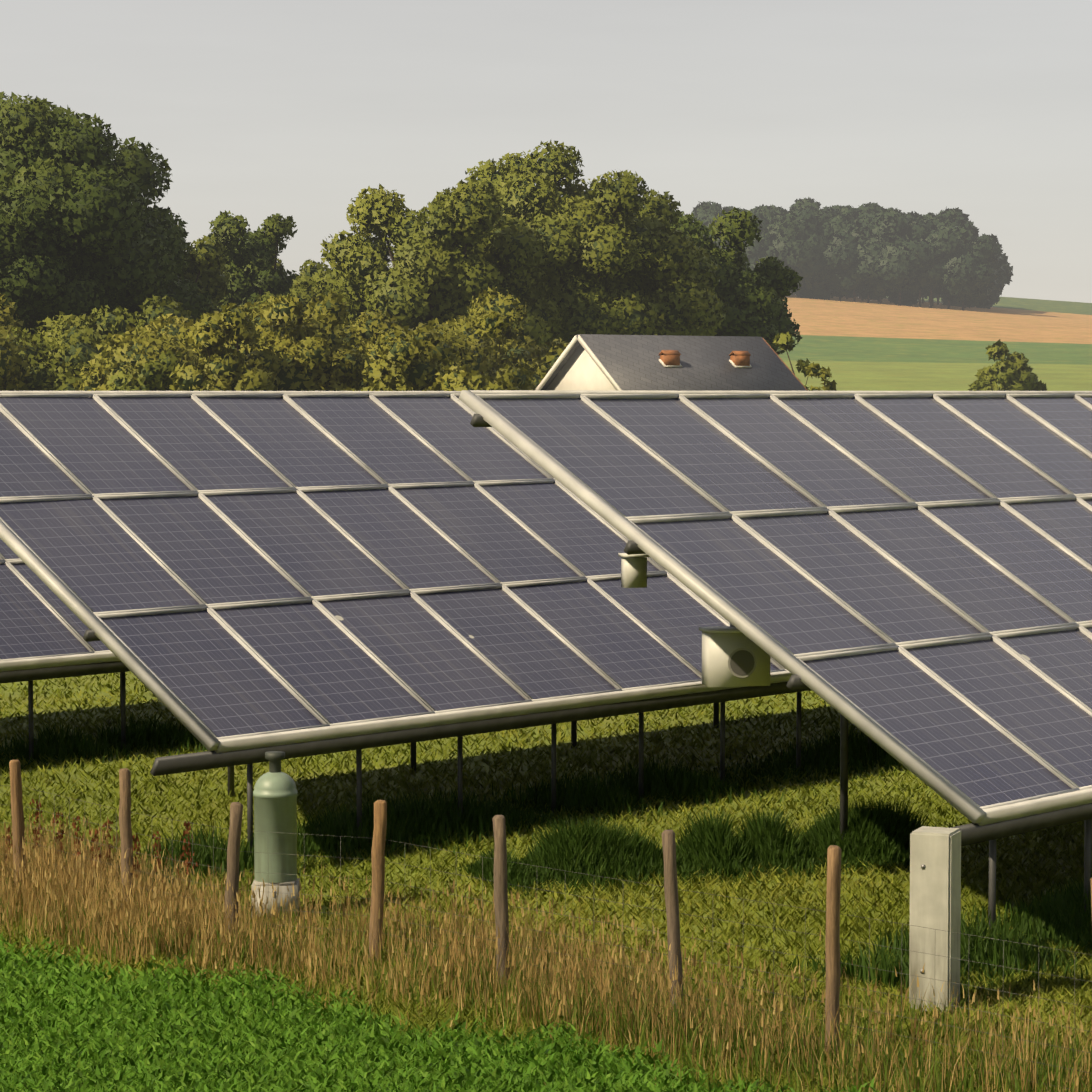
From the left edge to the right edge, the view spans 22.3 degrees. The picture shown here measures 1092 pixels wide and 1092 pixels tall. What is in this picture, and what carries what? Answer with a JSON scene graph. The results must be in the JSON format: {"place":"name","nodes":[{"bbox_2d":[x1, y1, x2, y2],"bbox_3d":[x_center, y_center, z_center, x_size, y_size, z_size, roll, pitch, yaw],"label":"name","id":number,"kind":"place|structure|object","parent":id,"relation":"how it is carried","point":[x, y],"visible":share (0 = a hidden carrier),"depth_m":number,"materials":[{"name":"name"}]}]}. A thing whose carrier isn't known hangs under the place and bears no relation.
{"place":"outdoors","nodes":[
{"label":"outdoors","id":0,"kind":"place"},
{"bbox_2d":[0,672,1091,1091],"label":"meadow","id":1,"kind":"structure","parent":0,"point":[1058,990],"depth_m":30.09,"materials":[{"name":"green plant"}]},
{"bbox_2d":[0,273,1091,1091],"bbox_3d":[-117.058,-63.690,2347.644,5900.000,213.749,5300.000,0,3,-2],"label":"ground","id":2,"kind":"structure","parent":0,"point":[866,345],"depth_m":306.49,"materials":[{"name":"green plant"}]},
{"bbox_2d":[0,292,22,335],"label":"tree","id":3,"kind":"object","parent":2,"relation":"on","point":[7,315],"depth_m":112.07,"materials":[{"name":"green plant"}]},
{"bbox_2d":[9,760,25,885],"bbox_3d":[-5.512,3.108,29.019,0.196,1.745,0.138,0,3,-2],"label":"fence post","id":4,"kind":"object","parent":2,"relation":"on","point":[17,813],"visible":0.56,"depth_m":28.95,"materials":[{"name":"brown wood"}]},
{"bbox_2d":[0,324,36,390],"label":"hedge","id":5,"kind":"object","parent":2,"relation":"on","point":[12,367],"depth_m":107.66,"materials":[{"name":"green plant"}]},
{"bbox_2d":[0,311,111,390],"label":"hedge","id":6,"kind":"object","parent":2,"relation":"on","point":[50,358],"depth_m":109.39,"materials":[{"name":"green plant"}]},
{"bbox_2d":[0,539,129,761],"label":"solar panel array","id":7,"kind":"object","parent":2,"relation":"on","point":[31,625],"depth_m":40.11,"materials":[{"name":"blue glass"}]},
{"bbox_2d":[0,553,119,671],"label":"solar panel frame","id":8,"kind":"structure","parent":7,"relation":"attached to","point":[92,655],"depth_m":39.85,"materials":[{"name":"silver metal"}]},
{"bbox_2d":[3,799,197,897],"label":"dock plants","id":9,"kind":"object","parent":2,"relation":"on","point":[8,837],"visible":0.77,"depth_m":28.56,"materials":[{"name":"brown plant"}]},
{"bbox_2d":[0,710,207,774],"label":"shaded grass","id":10,"kind":"structure","parent":2,"relation":"on","point":[73,744],"depth_m":40.55,"materials":[{"name":"green plant"}]},
{"bbox_2d":[0,91,215,344],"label":"tree","id":11,"kind":"object","parent":2,"relation":"on","point":[100,171],"depth_m":121.30,"materials":[{"name":"green plant"}]},
{"bbox_2d":[119,768,133,908],"bbox_3d":[-4.132,3.136,27.326,0.138,1.875,0.261,-1,3,-16],"label":"fence post","id":12,"kind":"object","parent":2,"relation":"on","point":[125,827],"visible":0.6,"depth_m":27.29,"materials":[{"name":"brown wood"}]},
{"bbox_2d":[82,295,193,358],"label":"hedge","id":13,"kind":"object","parent":2,"relation":"on","point":[147,309],"depth_m":113.02,"materials":[{"name":"green plant"}]},
{"bbox_2d":[73,324,209,390],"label":"hedge","id":14,"kind":"object","parent":2,"relation":"on","point":[124,346],"depth_m":105.91,"materials":[{"name":"green plant"}]},
{"bbox_2d":[106,349,186,390],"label":"bush","id":15,"kind":"object","parent":2,"relation":"on","point":[142,381],"depth_m":100.61,"materials":[{"name":"green plant"}]},
{"bbox_2d":[157,320,204,361],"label":"hedge","id":16,"kind":"object","parent":2,"relation":"on","point":[185,322],"depth_m":107.90,"materials":[{"name":"green plant"}]},
{"bbox_2d":[128,206,248,341],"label":"tree","id":17,"kind":"object","parent":2,"relation":"on","point":[209,268],"depth_m":135.54,"materials":[{"name":"green plant"}]},
{"bbox_2d":[144,299,299,356],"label":"hedge","id":18,"kind":"object","parent":2,"relation":"on","point":[159,323],"depth_m":110.31,"materials":[{"name":"green plant"}]},
{"bbox_2d":[168,303,280,390],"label":"bush","id":19,"kind":"object","parent":2,"relation":"on","point":[218,339],"depth_m":99.22,"materials":[{"name":"green plant"}]},
{"bbox_2d":[225,802,242,943],"bbox_3d":[-2.961,3.275,26.175,0.226,1.725,0.130,2,4,26],"label":"fence post","id":20,"kind":"object","parent":2,"relation":"on","point":[234,837],"visible":0.65,"depth_m":26.11,"materials":[{"name":"brown wood"}]},
{"bbox_2d":[203,210,298,309],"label":"tree","id":21,"kind":"object","parent":2,"relation":"on","point":[242,276],"depth_m":147.20,"materials":[{"name":"green plant"}]},
{"bbox_2d":[224,258,283,269],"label":"tree","id":22,"kind":"object","parent":2,"relation":"on","point":[278,264],"depth_m":178.80,"materials":[{"name":"green plant"}]},
{"bbox_2d":[253,772,297,882],"bbox_3d":[-2.730,2.817,27.979,0.447,1.100,0.447,0,3,-2],"label":"gas cylinder","id":23,"kind":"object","parent":2,"relation":"on","point":[275,801],"depth_m":27.80,"materials":[{"name":"paint"}]},
{"bbox_2d":[265,751,284,772],"bbox_3d":[-2.730,2.182,27.943,0.200,0.212,0.200,0,3,-2],"label":"green pillar neck","id":24,"kind":"object","parent":23,"relation":"on","point":[274,758],"visible":0.9,"depth_m":27.89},
{"bbox_2d":[251,878,299,917],"bbox_3d":[-2.730,3.561,28.020,0.460,0.390,0.460,0,3,-2],"label":"concrete base","id":25,"kind":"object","parent":23,"relation":"attached to","point":[283,891],"depth_m":27.79,"materials":[{"name":"grey concrete"}]},
{"bbox_2d":[197,311,359,390],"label":"hedge","id":26,"kind":"object","parent":2,"relation":"on","point":[313,382],"depth_m":102.30,"materials":[{"name":"green plant"}]},
{"bbox_2d":[250,259,331,323],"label":"tree","id":27,"kind":"object","parent":2,"relation":"on","point":[303,279],"depth_m":141.82,"materials":[{"name":"green plant"}]},
{"bbox_2d":[258,290,384,390],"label":"bush","id":28,"kind":"object","parent":2,"relation":"on","point":[309,341],"depth_m":102.60,"materials":[{"name":"green plant"}]},
{"bbox_2d":[310,269,334,298],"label":"tree","id":29,"kind":"object","parent":2,"relation":"on","point":[319,279],"depth_m":140.06,"materials":[{"name":"green plant"}]},
{"bbox_2d":[335,308,403,385],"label":"hedge","id":30,"kind":"object","parent":2,"relation":"on","point":[356,333],"depth_m":112.80,"materials":[{"name":"green plant"}]},
{"bbox_2d":[368,800,386,962],"bbox_3d":[-1.564,3.254,25.652,0.142,1.825,0.238,-2,4,-35],"label":"fence post","id":31,"kind":"object","parent":2,"relation":"on","point":[378,854],"visible":0.79,"depth_m":25.58,"materials":[{"name":"brown wood"}]},
{"bbox_2d":[345,322,459,390],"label":"bush","id":32,"kind":"object","parent":2,"relation":"on","point":[397,373],"depth_m":97.53,"materials":[{"name":"green plant"}]},
{"bbox_2d":[355,318,503,389],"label":"hedge","id":33,"kind":"object","parent":2,"relation":"on","point":[462,344],"depth_m":107.74,"materials":[{"name":"green plant"}]},
{"bbox_2d":[0,397,872,852],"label":"solar panel array","id":34,"kind":"object","parent":2,"relation":"on","point":[212,673],"depth_m":35.10,"materials":[{"name":"blue glass"}]},
{"bbox_2d":[0,391,792,752],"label":"solar panel frame","id":35,"kind":"structure","parent":34,"relation":"attached to","point":[138,667],"depth_m":34.51,"materials":[{"name":"silver metal"}]},
{"bbox_2d":[320,179,564,365],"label":"tree","id":36,"kind":"object","parent":2,"relation":"on","point":[443,247],"depth_m":131.50,"materials":[{"name":"green plant"}]},
{"bbox_2d":[0,722,908,928],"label":"shaded grass","id":37,"kind":"structure","parent":2,"relation":"on","point":[437,818],"depth_m":33.90,"materials":[{"name":"green plant"}]},
{"bbox_2d":[0,932,915,1091],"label":"crop","id":38,"kind":"object","parent":2,"relation":"on","point":[55,1021],"depth_m":21.50,"materials":[{"name":"green plant"}]},
{"bbox_2d":[431,309,533,390],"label":"bush","id":39,"kind":"object","parent":2,"relation":"on","point":[470,381],"depth_m":95.53,"materials":[{"name":"green plant"}]},
{"bbox_2d":[438,314,537,389],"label":"hedge","id":40,"kind":"object","parent":2,"relation":"on","point":[468,325],"depth_m":113.93,"materials":[{"name":"green plant"}]},
{"bbox_2d":[492,815,509,989],"bbox_3d":[-0.380,3.298,24.413,0.192,1.875,0.131,-3,4,-44],"label":"fence post","id":41,"kind":"object","parent":2,"relation":"on","point":[500,883],"visible":0.73,"depth_m":24.34,"materials":[{"name":"brown wood"}]},
{"bbox_2d":[465,287,568,387],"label":"hedge","id":42,"kind":"object","parent":2,"relation":"on","point":[537,358],"depth_m":118.02,"materials":[{"name":"green plant"}]},
{"bbox_2d":[0,815,1091,1091],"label":"dry grass","id":43,"kind":"structure","parent":2,"relation":"on","point":[258,929],"depth_m":24.64,"materials":[{"name":"beige plant"}]},
{"bbox_2d":[0,813,1087,1091],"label":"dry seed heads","id":44,"kind":"object","parent":43,"relation":"attached to","point":[176,883],"visible":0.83,"depth_m":25.08,"materials":[{"name":"plant"}]},
{"bbox_2d":[0,842,1091,1091],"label":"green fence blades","id":45,"kind":"object","parent":43,"relation":"attached to","point":[640,1034],"visible":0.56,"depth_m":22.72,"materials":[{"name":"green plant"}]},
{"bbox_2d":[0,785,1091,1091],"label":"fence wire","id":46,"kind":"object","parent":2,"relation":"on","point":[340,857],"visible":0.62,"depth_m":23.50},
{"bbox_2d":[459,140,727,353],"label":"tree","id":47,"kind":"object","parent":2,"relation":"on","point":[576,263],"depth_m":137.33,"materials":[{"name":"green plant"}]},
{"bbox_2d":[662,830,682,1015],"bbox_3d":[1.067,3.337,23.068,0.248,1.945,0.124,3,4,42],"label":"fence post","id":48,"kind":"object","parent":2,"relation":"on","point":[671,885],"visible":0.69,"depth_m":23.02,"materials":[{"name":"brown wood"}]},
{"bbox_2d":[693,209,713,221],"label":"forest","id":49,"kind":"object","parent":2,"relation":"on","point":[700,214],"visible":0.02,"depth_m":708.65,"materials":[{"name":"green plant"}]},
{"bbox_2d":[693,201,721,216],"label":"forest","id":50,"kind":"object","parent":2,"relation":"on","point":[708,208],"materials":[{"name":"green plant"}]},
{"bbox_2d":[456,795,963,902],"bbox_3d":[1.788,3.207,31.072,5.603,0.719,4.171,-1,3,-17],"label":"rank band","id":51,"kind":"object","parent":2,"relation":"on","point":[877,835],"visible":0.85,"depth_m":30.52,"materials":[{"name":"green plant"}]},
{"bbox_2d":[701,206,752,252],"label":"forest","id":52,"kind":"object","parent":2,"relation":"on","point":[708,217],"materials":[{"name":"green plant"}]},
{"bbox_2d":[699,623,769,686],"bbox_3d":[2.005,0.835,29.106,0.720,1.260,0.400,-1,3,-14],"label":"inverter","id":53,"kind":"object","parent":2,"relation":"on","point":[720,644],"visible":0.55,"depth_m":29.00,"materials":[{"name":"paint"}]},
{"bbox_2d":[730,650,754,674],"bbox_3d":[2.055,1.221,29.010,0.269,0.269,0.001,-1,3,-14],"label":"fan opening","id":54,"kind":"object","parent":53,"relation":"attached to","point":[742,662],"visible":1,"depth_m":29.01,"materials":[{"name":"black"}]},
{"bbox_2d":[728,648,756,677],"bbox_3d":[2.054,1.221,29.012,0.317,0.317,0.001,-1,3,-14],"label":"ring","id":55,"kind":"object","parent":53,"relation":"attached to","point":[735,674],"visible":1,"depth_m":29.01,"materials":[{"name":"beige metal"}]},
{"bbox_2d":[670,207,803,354],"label":"tree","id":56,"kind":"object","parent":2,"relation":"on","point":[731,286],"depth_m":146.67,"materials":[{"name":"green plant"}]},
{"bbox_2d":[744,212,775,267],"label":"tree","id":57,"kind":"object","parent":2,"relation":"on","point":[758,249],"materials":[{"name":"green plant"}]},
{"bbox_2d":[754,204,776,217],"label":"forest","id":58,"kind":"object","parent":2,"relation":"on","point":[762,209],"materials":[{"name":"green plant"}]},
{"bbox_2d":[770,204,788,215],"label":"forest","id":59,"kind":"object","parent":2,"relation":"on","point":[780,210],"materials":[{"name":"green plant"}]},
{"bbox_2d":[470,397,1091,931],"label":"solar panel array","id":60,"kind":"object","parent":2,"relation":"on","point":[974,756],"depth_m":29.40,"materials":[{"name":"blue glass"}]},
{"bbox_2d":[458,390,1091,825],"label":"solar panel frame","id":61,"kind":"structure","parent":60,"relation":"attached to","point":[836,700],"depth_m":28.59,"materials":[{"name":"silver metal"}]},
{"bbox_2d":[750,214,820,272],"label":"tree","id":62,"kind":"object","parent":2,"relation":"on","point":[800,245],"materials":[{"name":"green plant"}]},
{"bbox_2d":[773,332,811,390],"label":"tree","id":63,"kind":"object","parent":2,"relation":"on","point":[782,338],"depth_m":124.69,"materials":[{"name":"green plant"}]},
{"bbox_2d":[764,208,831,297],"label":"tree","id":64,"kind":"object","parent":2,"relation":"on","point":[802,215],"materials":[{"name":"green plant"}]},
{"bbox_2d":[789,197,822,210],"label":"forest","id":65,"kind":"object","parent":2,"relation":"on","point":[810,203],"materials":[{"name":"green plant"}]},
{"bbox_2d":[794,208,835,298],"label":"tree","id":66,"kind":"object","parent":2,"relation":"on","point":[824,217],"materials":[{"name":"green plant"}]},
{"bbox_2d":[804,362,836,390],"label":"tree","id":67,"kind":"object","parent":2,"relation":"on","point":[822,375],"depth_m":117.95,"materials":[{"name":"green plant"}]},
{"bbox_2d":[809,221,833,299],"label":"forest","id":68,"kind":"object","parent":2,"relation":"on","point":[825,292],"materials":[{"name":"green plant"}]},
{"bbox_2d":[825,845,840,1056],"bbox_3d":[2.273,3.368,21.976,0.130,2.005,0.179,0,3,-2],"label":"fence post","id":69,"kind":"object","parent":2,"relation":"on","point":[832,946],"visible":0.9,"depth_m":21.91,"materials":[{"name":"brown wood"}]},
{"bbox_2d":[822,206,843,217],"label":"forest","id":70,"kind":"object","parent":2,"relation":"on","point":[832,212],"depth_m":713.54,"materials":[{"name":"green plant"}]},
{"bbox_2d":[829,205,847,210],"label":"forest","id":71,"kind":"object","parent":2,"relation":"on","point":[837,207],"depth_m":740.88,"materials":[{"name":"green plant"}]},
{"bbox_2d":[820,215,864,300],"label":"tree","id":72,"kind":"object","parent":2,"relation":"on","point":[841,249],"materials":[{"name":"green plant"}]},
{"bbox_2d":[838,205,858,298],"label":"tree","id":73,"kind":"object","parent":2,"relation":"on","point":[850,210],"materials":[{"name":"green plant"}]},
{"bbox_2d":[828,238,874,301],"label":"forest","id":74,"kind":"object","parent":2,"relation":"on","point":[850,287],"materials":[{"name":"green plant"}]},
{"bbox_2d":[845,216,875,302],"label":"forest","id":75,"kind":"object","parent":2,"relation":"on","point":[865,230],"materials":[{"name":"green plant"}]},
{"bbox_2d":[848,202,883,298],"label":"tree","id":76,"kind":"object","parent":2,"relation":"on","point":[870,206],"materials":[{"name":"green plant"}]},
{"bbox_2d":[854,210,879,301],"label":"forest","id":77,"kind":"object","parent":2,"relation":"on","point":[862,217],"materials":[{"name":"green plant"}]},
{"bbox_2d":[850,213,922,303],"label":"tree","id":78,"kind":"object","parent":2,"relation":"on","point":[870,276],"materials":[{"name":"green plant"}]},
{"bbox_2d":[864,207,940,305],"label":"tree","id":79,"kind":"object","parent":2,"relation":"on","point":[906,263],"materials":[{"name":"green plant"}]},
{"bbox_2d":[893,211,923,302],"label":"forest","id":80,"kind":"object","parent":2,"relation":"on","point":[916,215],"materials":[{"name":"green plant"}]},
{"bbox_2d":[901,218,939,306],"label":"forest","id":81,"kind":"object","parent":2,"relation":"on","point":[913,289],"materials":[{"name":"green plant"}]},
{"bbox_2d":[922,212,939,305],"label":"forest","id":82,"kind":"object","parent":2,"relation":"on","point":[932,216],"materials":[{"name":"green plant"}]},
{"bbox_2d":[776,872,1091,1008],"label":"rank strip","id":83,"kind":"object","parent":2,"relation":"on","point":[1065,918],"visible":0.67,"depth_m":25.47,"materials":[{"name":"green plant"}]},
{"bbox_2d":[905,217,963,307],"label":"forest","id":84,"kind":"object","parent":2,"relation":"on","point":[945,249],"materials":[{"name":"green plant"}]},
{"bbox_2d":[909,826,960,1011],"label":"concrete pillar","id":85,"kind":"structure","parent":2,"relation":"on","point":[935,892],"depth_m":23.62,"materials":[{"name":"grey concrete"}]},
{"bbox_2d":[935,229,949,308],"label":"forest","id":86,"kind":"object","parent":2,"relation":"on","point":[938,230],"materials":[{"name":"green plant"}]},
{"bbox_2d":[934,206,978,237],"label":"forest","id":87,"kind":"object","parent":2,"relation":"on","point":[946,217],"materials":[{"name":"green plant"}]},
{"bbox_2d":[933,224,1002,309],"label":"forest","id":88,"kind":"object","parent":2,"relation":"on","point":[976,261],"materials":[{"name":"green plant"}]},
{"bbox_2d":[941,279,997,308],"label":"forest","id":89,"kind":"object","parent":2,"relation":"on","point":[953,300],"materials":[{"name":"green plant"}]},
{"bbox_2d":[941,253,1012,308],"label":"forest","id":90,"kind":"object","parent":2,"relation":"on","point":[1006,274],"materials":[{"name":"green plant"}]},
{"bbox_2d":[968,339,1046,390],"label":"tree","id":91,"kind":"object","parent":2,"relation":"on","point":[1015,372],"depth_m":189.72,"materials":[{"name":"green plant"}]},
{"bbox_2d":[1090,878,1091,912],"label":"fence post","id":92,"kind":"object","parent":2,"relation":"on","point":[1091,894],"visible":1,"depth_m":20.28,"materials":[{"name":"brown wood"}]},
{"bbox_2d":[0,0,1091,302],"label":"sky","id":93,"kind":"structure","parent":0,"point":[257,110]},
{"bbox_2d":[546,344,615,389],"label":"house walls","id":94,"kind":"structure","parent":0,"point":[580,370],"depth_m":111.38,"materials":[{"name":"white paint"}]},
{"bbox_2d":[618,553,649,587],"bbox_3d":[1.011,-0.047,31.534,0.320,1.040,0.260,-1,3,-14],"label":"junction box","id":95,"kind":"object","parent":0,"point":[633,570],"visible":0.64,"depth_m":31.51,"materials":[{"name":"paint"}]},
{"bbox_2d":[541,334,806,390],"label":"house roof","id":96,"kind":"structure","parent":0,"point":[630,362],"depth_m":111.89,"materials":[{"name":"grey tile"}]},
{"bbox_2d":[535,335,621,389],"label":"house trim","id":97,"kind":"structure","parent":96,"relation":"attached to","point":[602,368],"depth_m":110.69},
{"bbox_2d":[658,350,750,365],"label":"roof vents","id":98,"kind":"object","parent":96,"relation":"on","point":[672,357],"visible":0.9,"depth_m":111.38,"materials":[{"name":"orange ceramic"}]},
{"bbox_2d":[659,359,751,367],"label":"roof flashing","id":99,"kind":"object","parent":96,"relation":"on","point":[680,365],"visible":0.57,"depth_m":111.28,"materials":[{"name":"white"}]},
{"bbox_2d":[763,338,807,390],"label":"house trim","id":100,"kind":"structure","parent":96,"relation":"attached to","point":[785,364],"depth_m":114.39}
]}

